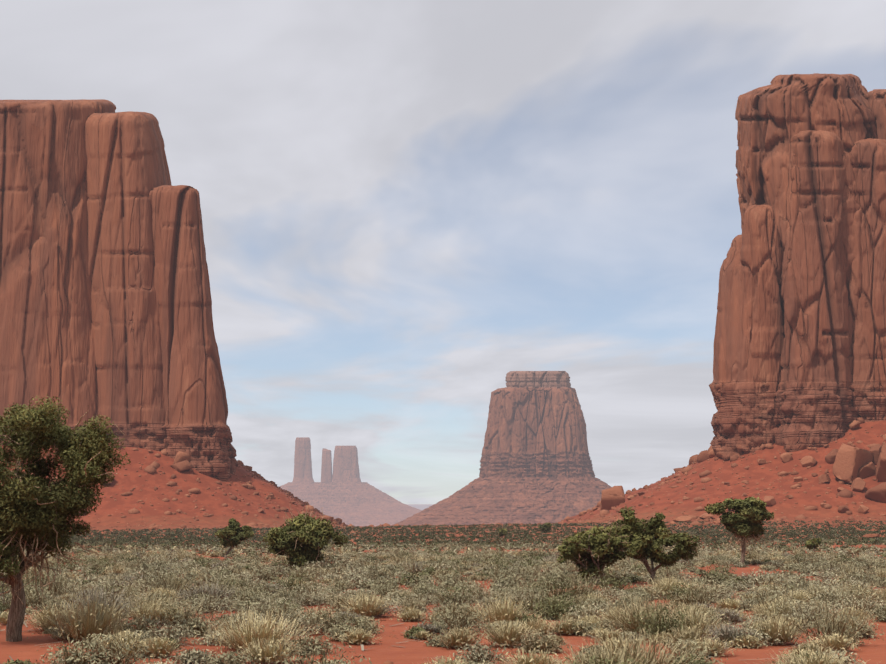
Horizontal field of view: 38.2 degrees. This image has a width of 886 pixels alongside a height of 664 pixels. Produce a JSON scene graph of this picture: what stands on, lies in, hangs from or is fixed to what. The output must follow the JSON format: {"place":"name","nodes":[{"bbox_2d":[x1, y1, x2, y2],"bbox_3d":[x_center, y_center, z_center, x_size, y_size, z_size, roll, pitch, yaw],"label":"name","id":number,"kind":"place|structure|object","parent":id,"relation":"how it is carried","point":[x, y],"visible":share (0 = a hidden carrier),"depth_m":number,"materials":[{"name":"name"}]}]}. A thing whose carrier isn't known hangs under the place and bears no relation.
{"place":"outdoors","nodes":[
{"label":"outdoors","id":0,"kind":"place"},
{"bbox_2d":[406,504,433,509],"bbox_3d":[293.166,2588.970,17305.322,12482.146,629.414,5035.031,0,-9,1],"label":"plateau","id":1,"kind":"structure","parent":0,"point":[421,506],"depth_m":14871.22,"materials":[{"name":"purple stone"}]},
{"bbox_2d":[0,579,878,663],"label":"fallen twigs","id":2,"kind":"object","parent":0,"point":[362,648],"visible":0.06,"depth_m":24.91,"materials":[{"name":"brown plant"}]},
{"bbox_2d":[0,420,885,663],"bbox_3d":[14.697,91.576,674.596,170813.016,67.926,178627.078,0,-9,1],"label":"ground","id":3,"kind":"structure","parent":0,"point":[871,651],"depth_m":497.73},
{"bbox_2d":[0,394,130,641],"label":"juniper","id":4,"kind":"object","parent":3,"relation":"on","point":[35,515],"visible":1,"depth_m":25.46,"materials":[{"name":"green plant"}]},
{"bbox_2d":[0,99,236,481],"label":"butte","id":5,"kind":"object","parent":3,"relation":"on","point":[105,302],"visible":0.85,"depth_m":566.17,"materials":[{"name":"brown stone"}]},
{"bbox_2d":[214,518,253,557],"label":"juniper","id":6,"kind":"object","parent":3,"relation":"on","point":[232,534],"visible":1,"depth_m":107.44,"materials":[{"name":"green plant"}]},
{"bbox_2d":[263,506,348,570],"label":"juniper","id":7,"kind":"object","parent":3,"relation":"on","point":[303,538],"visible":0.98,"depth_m":68.52,"materials":[{"name":"green plant"}]},
{"bbox_2d":[280,437,421,525],"bbox_3d":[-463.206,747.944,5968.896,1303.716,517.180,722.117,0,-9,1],"label":"rock spires","id":8,"kind":"object","parent":3,"relation":"on","point":[345,494],"visible":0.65,"depth_m":5849.93,"materials":[{"name":"red stone"}]},
{"bbox_2d":[3,580,877,663],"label":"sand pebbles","id":9,"kind":"object","parent":3,"relation":"on","point":[387,661],"depth_m":25.22,"materials":[{"name":"stone"}]},
{"bbox_2d":[0,565,885,663],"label":"shrubs","id":10,"kind":"object","parent":3,"relation":"on","point":[72,611],"visible":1,"depth_m":27.59,"materials":[{"name":"green plant"}]},
{"bbox_2d":[0,547,885,591],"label":"shrubs","id":11,"kind":"object","parent":3,"relation":"on","point":[503,569],"visible":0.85,"depth_m":65.10,"materials":[{"name":"green plant"}]},
{"bbox_2d":[13,417,885,471],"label":"boulders","id":12,"kind":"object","parent":3,"relation":"on","point":[181,461],"depth_m":548.90,"materials":[{"name":"stone"}]},
{"bbox_2d":[19,519,885,556],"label":"shrubs","id":13,"kind":"object","parent":3,"relation":"on","point":[114,542],"visible":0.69,"depth_m":270.58,"materials":[{"name":"green plant"}]},
{"bbox_2d":[26,427,885,532],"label":"talus rocks","id":14,"kind":"object","parent":3,"relation":"on","point":[153,467],"visible":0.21,"depth_m":520.73,"materials":[{"name":"stone"}]},
{"bbox_2d":[31,442,885,537],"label":"boulders","id":15,"kind":"object","parent":3,"relation":"on","point":[854,466],"visible":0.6,"depth_m":493.06,"materials":[{"name":"stone"}]},
{"bbox_2d":[391,371,610,525],"bbox_3d":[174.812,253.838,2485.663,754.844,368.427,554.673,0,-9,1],"label":"butte","id":16,"kind":"object","parent":3,"relation":"on","point":[536,464],"visible":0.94,"depth_m":2412.98,"materials":[{"name":"red stone"}]},
{"bbox_2d":[498,528,506,536],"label":"juniper","id":17,"kind":"object","parent":3,"relation":"on","point":[502,532],"visible":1,"depth_m":313.16,"materials":[{"name":"green plant"}]},
{"bbox_2d":[538,523,551,532],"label":"juniper","id":18,"kind":"object","parent":3,"relation":"on","point":[545,527],"visible":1,"depth_m":342.65,"materials":[{"name":"green plant"}]},
{"bbox_2d":[551,520,632,583],"bbox_3d":[6.180,9.132,52.331,3.509,3.122,2.887,0,-9,1],"label":"juniper","id":19,"kind":"object","parent":3,"relation":"on","point":[606,542],"visible":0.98,"depth_m":52.11,"materials":[{"name":"green plant"}]},
{"bbox_2d":[610,504,700,583],"bbox_3d":[8.739,8.909,53.718,4.019,3.599,3.625,0,-9,1],"label":"juniper","id":20,"kind":"object","parent":3,"relation":"on","point":[647,538],"visible":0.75,"depth_m":52.93,"materials":[{"name":"green plant"}]},
{"bbox_2d":[704,497,773,563],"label":"juniper","id":21,"kind":"object","parent":3,"relation":"on","point":[748,518],"visible":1,"depth_m":83.95,"materials":[{"name":"green plant"}]},
{"bbox_2d":[709,73,885,460],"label":"butte","id":22,"kind":"object","parent":3,"relation":"on","point":[799,359],"visible":0.94,"depth_m":546.90,"materials":[{"name":"red stone"}]},
{"bbox_2d":[805,538,820,551],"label":"juniper","id":23,"kind":"object","parent":3,"relation":"on","point":[813,543],"visible":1,"depth_m":142.60,"materials":[{"name":"green plant"}]},
{"bbox_2d":[0,0,885,503],"label":"sky","id":24,"kind":"structure","parent":0,"point":[408,207],"materials":[{"name":"blue"}]}
]}

